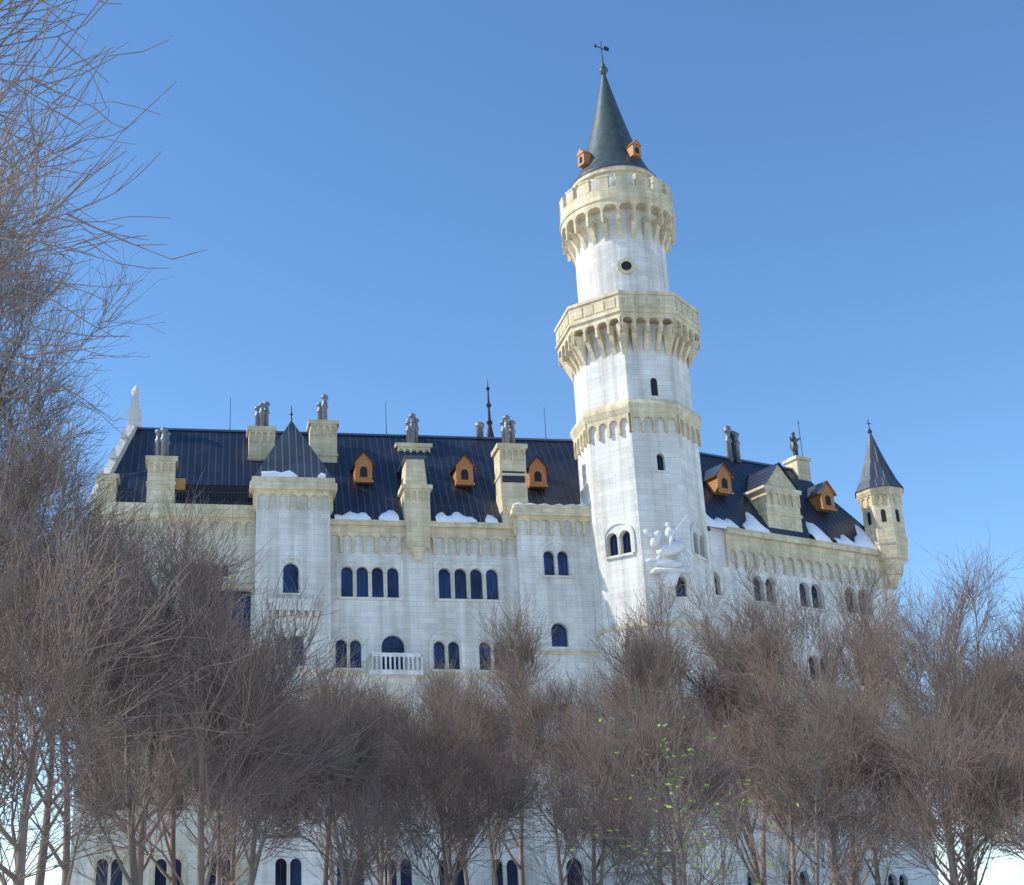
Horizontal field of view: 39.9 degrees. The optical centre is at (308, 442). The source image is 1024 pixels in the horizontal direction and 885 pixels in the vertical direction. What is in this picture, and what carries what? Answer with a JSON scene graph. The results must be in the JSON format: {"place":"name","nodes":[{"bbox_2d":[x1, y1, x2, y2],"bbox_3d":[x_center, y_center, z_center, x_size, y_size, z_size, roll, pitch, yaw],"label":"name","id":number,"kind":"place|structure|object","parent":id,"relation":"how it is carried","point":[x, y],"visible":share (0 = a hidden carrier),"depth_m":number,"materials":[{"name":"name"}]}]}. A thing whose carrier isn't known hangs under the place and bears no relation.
{"place":"outdoors","nodes":[
{"label":"outdoors","id":0,"kind":"place"},
{"bbox_2d":[70,515,255,884],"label":"castle wall","id":1,"kind":"structure","parent":0,"point":[182,843],"depth_m":96.09,"materials":[{"name":"white stone"}]},
{"bbox_2d":[251,491,331,884],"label":"castle wall","id":2,"kind":"structure","parent":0,"point":[304,531],"depth_m":101.86,"materials":[{"name":"white stone"}]},
{"bbox_2d":[114,427,864,542],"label":"castle roofs","id":3,"kind":"structure","parent":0,"point":[216,456],"depth_m":111.14,"materials":[{"name":"tile"}]},
{"bbox_2d":[175,139,836,512],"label":"dormers","id":4,"kind":"object","parent":3,"relation":"on","point":[817,500],"visible":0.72,"depth_m":109.79,"materials":[{"name":"orange wood"}]},
{"bbox_2d":[96,455,903,884],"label":"windows","id":5,"kind":"structure","parent":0,"point":[452,651],"depth_m":102.22,"materials":[{"name":"glass"}]},
{"bbox_2d":[101,44,899,884],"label":"castle ironwork","id":6,"kind":"object","parent":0,"point":[491,434],"visible":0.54,"depth_m":104.40,"materials":[{"name":"black metal"}]},
{"bbox_2d":[0,0,1023,884],"label":"sky","id":7,"kind":"structure","parent":0,"point":[372,191],"materials":[{"name":"blue"}]},
{"bbox_2d":[176,147,899,524],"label":"dark castle openings","id":8,"kind":"object","parent":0,"point":[228,491],"visible":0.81,"depth_m":105.72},
{"bbox_2d":[515,516,615,884],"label":"castle wall","id":9,"kind":"structure","parent":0,"point":[571,602],"depth_m":102.56,"materials":[{"name":"white stone"}]},
{"bbox_2d":[261,470,877,653],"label":"snow","id":10,"kind":"structure","parent":0,"point":[862,538],"depth_m":106.98,"materials":[{"name":"white snow"}]},
{"bbox_2d":[578,418,744,884],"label":"tower wall","id":11,"kind":"structure","parent":0,"point":[620,478],"depth_m":102.12,"materials":[{"name":"white stone"}]},
{"bbox_3d":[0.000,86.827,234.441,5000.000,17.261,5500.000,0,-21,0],"label":"hillside ground","id":12,"kind":"structure","parent":0,"visible":0},
{"bbox_2d":[0,460,67,719],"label":"tree","id":13,"kind":"object","parent":12,"relation":"on","point":[6,579],"visible":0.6,"depth_m":21.80,"materials":[{"name":"brown plant"}]},
{"bbox_2d":[0,508,71,685],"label":"tree","id":14,"kind":"object","parent":12,"relation":"on","point":[14,591],"visible":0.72,"depth_m":16.94,"materials":[{"name":"brown plant"}]},
{"bbox_2d":[0,82,93,612],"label":"tree","id":15,"kind":"object","parent":12,"relation":"on","point":[15,383],"visible":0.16,"depth_m":35.84,"materials":[{"name":"brown plant"}]},
{"bbox_2d":[0,381,164,881],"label":"tree","id":16,"kind":"object","parent":12,"relation":"on","point":[18,505],"visible":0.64,"depth_m":27.19,"materials":[{"name":"brown plant"}]},
{"bbox_2d":[0,175,164,682],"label":"tree","id":17,"kind":"object","parent":12,"relation":"on","point":[10,410],"visible":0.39,"depth_m":37.64,"materials":[{"name":"brown plant"}]},
{"bbox_2d":[0,137,172,732],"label":"tree","id":18,"kind":"object","parent":12,"relation":"on","point":[3,288],"visible":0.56,"depth_m":34.34,"materials":[{"name":"brown plant"}]},
{"bbox_2d":[0,497,186,884],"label":"tree","id":19,"kind":"object","parent":12,"relation":"on","point":[66,875],"visible":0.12,"depth_m":32.02,"materials":[{"name":"brown plant"}]},
{"bbox_2d":[0,416,186,884],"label":"tree","id":20,"kind":"object","parent":12,"relation":"on","point":[40,879],"visible":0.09,"depth_m":40.08,"materials":[{"name":"brown plant"}]},
{"bbox_2d":[0,0,206,483],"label":"tree","id":21,"kind":"object","parent":12,"relation":"on","point":[11,177],"visible":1,"depth_m":14.39,"materials":[{"name":"brown plant"}]},
{"bbox_2d":[0,453,261,884],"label":"tree","id":22,"kind":"object","parent":12,"relation":"on","point":[31,771],"visible":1,"depth_m":16.71,"materials":[{"name":"brown plant"}]},
{"bbox_2d":[0,520,290,884],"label":"tree","id":23,"kind":"object","parent":12,"relation":"on","point":[129,802],"visible":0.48,"depth_m":27.59,"materials":[{"name":"brown plant"}]},
{"bbox_2d":[18,474,322,884],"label":"tree","id":24,"kind":"object","parent":12,"relation":"on","point":[141,863],"visible":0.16,"depth_m":38.07,"materials":[{"name":"brown plant"}]},
{"bbox_2d":[54,592,287,884],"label":"tree","id":25,"kind":"object","parent":12,"relation":"on","point":[172,878],"visible":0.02,"depth_m":42.30,"materials":[{"name":"brown plant"}]},
{"bbox_2d":[3,495,400,884],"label":"tree","id":26,"kind":"object","parent":12,"relation":"on","point":[242,740],"visible":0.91,"depth_m":25.49,"materials":[{"name":"brown plant"}]},
{"bbox_2d":[115,677,351,884],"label":"tree","id":27,"kind":"object","parent":12,"relation":"on","point":[218,876],"visible":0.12,"depth_m":38.34,"materials":[{"name":"brown plant"}]},
{"bbox_2d":[138,660,335,884],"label":"tree","id":28,"kind":"object","parent":12,"relation":"on","point":[232,857],"visible":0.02,"depth_m":45.19,"materials":[{"name":"brown plant"}]},
{"bbox_2d":[143,589,357,884],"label":"tree","id":29,"kind":"object","parent":12,"relation":"on","point":[253,861],"visible":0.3,"depth_m":33.97,"materials":[{"name":"brown plant"}]},
{"bbox_2d":[216,690,417,884],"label":"tree","id":30,"kind":"object","parent":12,"relation":"on","point":[341,861],"visible":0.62,"depth_m":36.09,"materials":[{"name":"brown plant"}]},
{"bbox_2d":[281,663,371,884],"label":"tree","id":31,"kind":"object","parent":12,"relation":"on","point":[331,864],"visible":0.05,"depth_m":64.16,"materials":[{"name":"brown plant"}]},
{"bbox_2d":[273,627,435,884],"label":"tree","id":32,"kind":"object","parent":12,"relation":"on","point":[360,789],"visible":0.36,"depth_m":38.95,"materials":[{"name":"brown plant"}]},
{"bbox_2d":[300,672,459,884],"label":"tree","id":33,"kind":"object","parent":12,"relation":"on","point":[380,881],"visible":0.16,"depth_m":50.61,"materials":[{"name":"brown plant"}]},
{"bbox_2d":[317,667,445,884],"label":"tree","id":34,"kind":"object","parent":12,"relation":"on","point":[377,876],"visible":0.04,"depth_m":60.07,"materials":[{"name":"brown plant"}]},
{"bbox_2d":[338,676,428,884],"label":"tree","id":35,"kind":"object","parent":12,"relation":"on","point":[390,882],"visible":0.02,"depth_m":69.02,"materials":[{"name":"brown plant"}]},
{"bbox_2d":[374,648,509,884],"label":"tree","id":36,"kind":"object","parent":12,"relation":"on","point":[456,746],"visible":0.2,"depth_m":52.98,"materials":[{"name":"brown plant"}]},
{"bbox_2d":[323,668,577,884],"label":"tree","id":37,"kind":"object","parent":12,"relation":"on","point":[445,733],"visible":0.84,"depth_m":39.89,"materials":[{"name":"brown plant"}]},
{"bbox_2d":[406,654,537,884],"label":"tree","id":38,"kind":"object","parent":12,"relation":"on","point":[466,879],"visible":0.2,"depth_m":61.53,"materials":[{"name":"brown plant"}]},
{"bbox_2d":[88,165,907,884],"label":"stone trim","id":39,"kind":"structure","parent":12,"relation":"on","point":[774,501],"depth_m":107.17,"materials":[{"name":"beige stone"}]},
{"bbox_2d":[155,394,740,462],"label":"castle chimney pots","id":40,"kind":"object","parent":39,"relation":"on","point":[262,413],"visible":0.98,"depth_m":112.93,"materials":[{"name":"grey stone"}]},
{"bbox_2d":[254,421,903,497],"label":"turret roofs","id":41,"kind":"structure","parent":39,"relation":"on","point":[293,451],"depth_m":106.94,"materials":[{"name":"grey metal"}]},
{"bbox_2d":[571,55,656,187],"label":"tower roof","id":42,"kind":"structure","parent":39,"relation":"on","point":[610,140],"depth_m":116.04,"materials":[{"name":"grey metal"}]},
{"bbox_2d":[573,173,692,421],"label":"tower wall","id":43,"kind":"structure","parent":39,"relation":"on","point":[608,379],"depth_m":108.99,"materials":[{"name":"stone"}]},
{"bbox_2d":[644,514,692,586],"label":"st george sculpture","id":44,"kind":"object","parent":39,"relation":"attached to","point":[673,545],"visible":1,"depth_m":99.39,"materials":[{"name":"stone"}]},
{"bbox_2d":[789,422,802,455],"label":"knight statue","id":45,"kind":"object","parent":39,"relation":"on","point":[793,444],"visible":0.99,"depth_m":120.99,"materials":[{"name":"grey metal"}]},
{"bbox_2d":[450,669,548,884],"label":"tree","id":46,"kind":"object","parent":12,"relation":"on","point":[492,855],"visible":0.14,"depth_m":63.74,"materials":[{"name":"brown plant"}]},
{"bbox_2d":[450,588,573,884],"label":"tree","id":47,"kind":"object","parent":12,"relation":"on","point":[522,651],"visible":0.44,"depth_m":68.15,"materials":[{"name":"brown plant"}]},
{"bbox_2d":[330,531,746,884],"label":"castle wall","id":48,"kind":"structure","parent":12,"relation":"on","point":[418,616],"depth_m":102.67,"materials":[{"name":"stone"}]},
{"bbox_2d":[86,385,908,879],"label":"white castle trim","id":49,"kind":"structure","parent":48,"relation":"attached to","point":[300,603],"depth_m":102.27,"materials":[{"name":"white stone"}]},
{"bbox_2d":[469,661,616,884],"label":"tree","id":50,"kind":"object","parent":12,"relation":"on","point":[536,711],"visible":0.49,"depth_m":52.42,"materials":[{"name":"brown plant"}]},
{"bbox_2d":[501,682,722,884],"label":"tree","id":51,"kind":"object","parent":12,"relation":"on","point":[612,821],"visible":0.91,"depth_m":36.55,"materials":[{"name":"brown plant"}]},
{"bbox_2d":[522,662,707,884],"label":"tree","id":52,"kind":"object","parent":12,"relation":"on","point":[564,702],"visible":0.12,"depth_m":63.88,"materials":[{"name":"brown plant"}]},
{"bbox_2d":[532,673,765,884],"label":"tree","id":53,"kind":"object","parent":12,"relation":"on","point":[709,774],"visible":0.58,"depth_m":41.09,"materials":[{"name":"brown plant"}]},
{"bbox_2d":[575,602,733,884],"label":"tree","id":54,"kind":"object","parent":12,"relation":"on","point":[639,663],"visible":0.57,"depth_m":51.52,"materials":[{"name":"brown plant"}]},
{"bbox_2d":[531,565,793,884],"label":"tree","id":55,"kind":"object","parent":12,"relation":"on","point":[678,656],"visible":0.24,"depth_m":59.99,"materials":[{"name":"brown plant"}]},
{"bbox_2d":[541,684,828,884],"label":"tree","id":56,"kind":"object","parent":12,"relation":"on","point":[682,859],"depth_m":23.05,"materials":[{"name":"brown plant"}]},
{"bbox_2d":[626,753,822,884],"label":"bare tree","id":57,"kind":"object","parent":12,"relation":"on","point":[729,866],"depth_m":25.98,"materials":[{"name":"brown plant"}]},
{"bbox_2d":[646,567,802,883],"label":"tree","id":58,"kind":"object","parent":12,"relation":"on","point":[754,864],"visible":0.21,"depth_m":63.63,"materials":[{"name":"brown plant"}]},
{"bbox_2d":[683,580,879,884],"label":"tree","id":59,"kind":"object","parent":12,"relation":"on","point":[758,647],"visible":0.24,"depth_m":55.02,"materials":[{"name":"brown plant"}]},
{"bbox_2d":[689,639,902,884],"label":"tree","id":60,"kind":"object","parent":12,"relation":"on","point":[772,706],"visible":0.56,"depth_m":43.70,"materials":[{"name":"brown plant"}]},
{"bbox_2d":[669,542,937,884],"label":"tree","id":61,"kind":"object","parent":12,"relation":"on","point":[730,649],"visible":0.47,"depth_m":58.39,"materials":[{"name":"brown plant"}]},
{"bbox_2d":[691,689,932,884],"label":"tree","id":62,"kind":"object","parent":12,"relation":"on","point":[821,754],"visible":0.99,"depth_m":37.80,"materials":[{"name":"brown plant"}]},
{"bbox_2d":[709,527,939,884],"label":"castle wall","id":63,"kind":"structure","parent":12,"relation":"on","point":[719,553],"depth_m":106.91,"materials":[{"name":"stone"}]},
{"bbox_2d":[743,550,952,884],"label":"tree","id":64,"kind":"object","parent":12,"relation":"on","point":[867,647],"visible":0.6,"depth_m":49.57,"materials":[{"name":"brown plant"}]},
{"bbox_2d":[750,647,966,884],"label":"tree","id":65,"kind":"object","parent":12,"relation":"on","point":[865,736],"visible":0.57,"depth_m":41.27,"materials":[{"name":"brown plant"}]},
{"bbox_2d":[796,569,1013,884],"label":"tree","id":66,"kind":"object","parent":12,"relation":"on","point":[941,862],"visible":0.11,"depth_m":62.32,"materials":[{"name":"brown plant"}]},
{"bbox_2d":[808,643,1023,884],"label":"tree","id":67,"kind":"object","parent":12,"relation":"on","point":[968,876],"visible":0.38,"depth_m":43.11,"materials":[{"name":"brown plant"}]},
{"bbox_2d":[829,579,1016,884],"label":"tree","id":68,"kind":"object","parent":12,"relation":"on","point":[948,787],"visible":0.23,"depth_m":57.13,"materials":[{"name":"brown plant"}]},
{"bbox_2d":[831,662,1023,884],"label":"tree","id":69,"kind":"object","parent":12,"relation":"on","point":[984,778],"visible":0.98,"depth_m":36.88,"materials":[{"name":"brown plant"}]},
{"bbox_2d":[866,519,1023,883],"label":"tree","id":70,"kind":"object","parent":12,"relation":"on","point":[1001,664],"visible":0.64,"depth_m":53.14,"materials":[{"name":"brown plant"}]},
{"bbox_2d":[914,678,1023,874],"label":"tree","id":71,"kind":"object","parent":12,"relation":"on","point":[978,826],"visible":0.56,"depth_m":36.98,"materials":[{"name":"brown plant"}]},
{"bbox_2d":[933,684,1023,884],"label":"tree","id":72,"kind":"object","parent":12,"relation":"on","point":[994,783],"visible":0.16,"depth_m":42.83,"materials":[{"name":"brown plant"}]},
{"bbox_2d":[952,630,1023,803],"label":"tree","id":73,"kind":"object","parent":12,"relation":"on","point":[978,667],"visible":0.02,"depth_m":59.81,"materials":[{"name":"brown plant"}]},
{"bbox_2d":[956,591,1023,738],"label":"tree","id":74,"kind":"object","parent":12,"relation":"on","point":[981,656],"visible":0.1,"depth_m":54.71,"materials":[{"name":"brown plant"}]},
{"bbox_2d":[969,633,1023,769],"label":"tree","id":75,"kind":"object","parent":12,"relation":"on","point":[1015,708],"visible":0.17,"depth_m":47.01,"materials":[{"name":"brown plant"}]}
]}

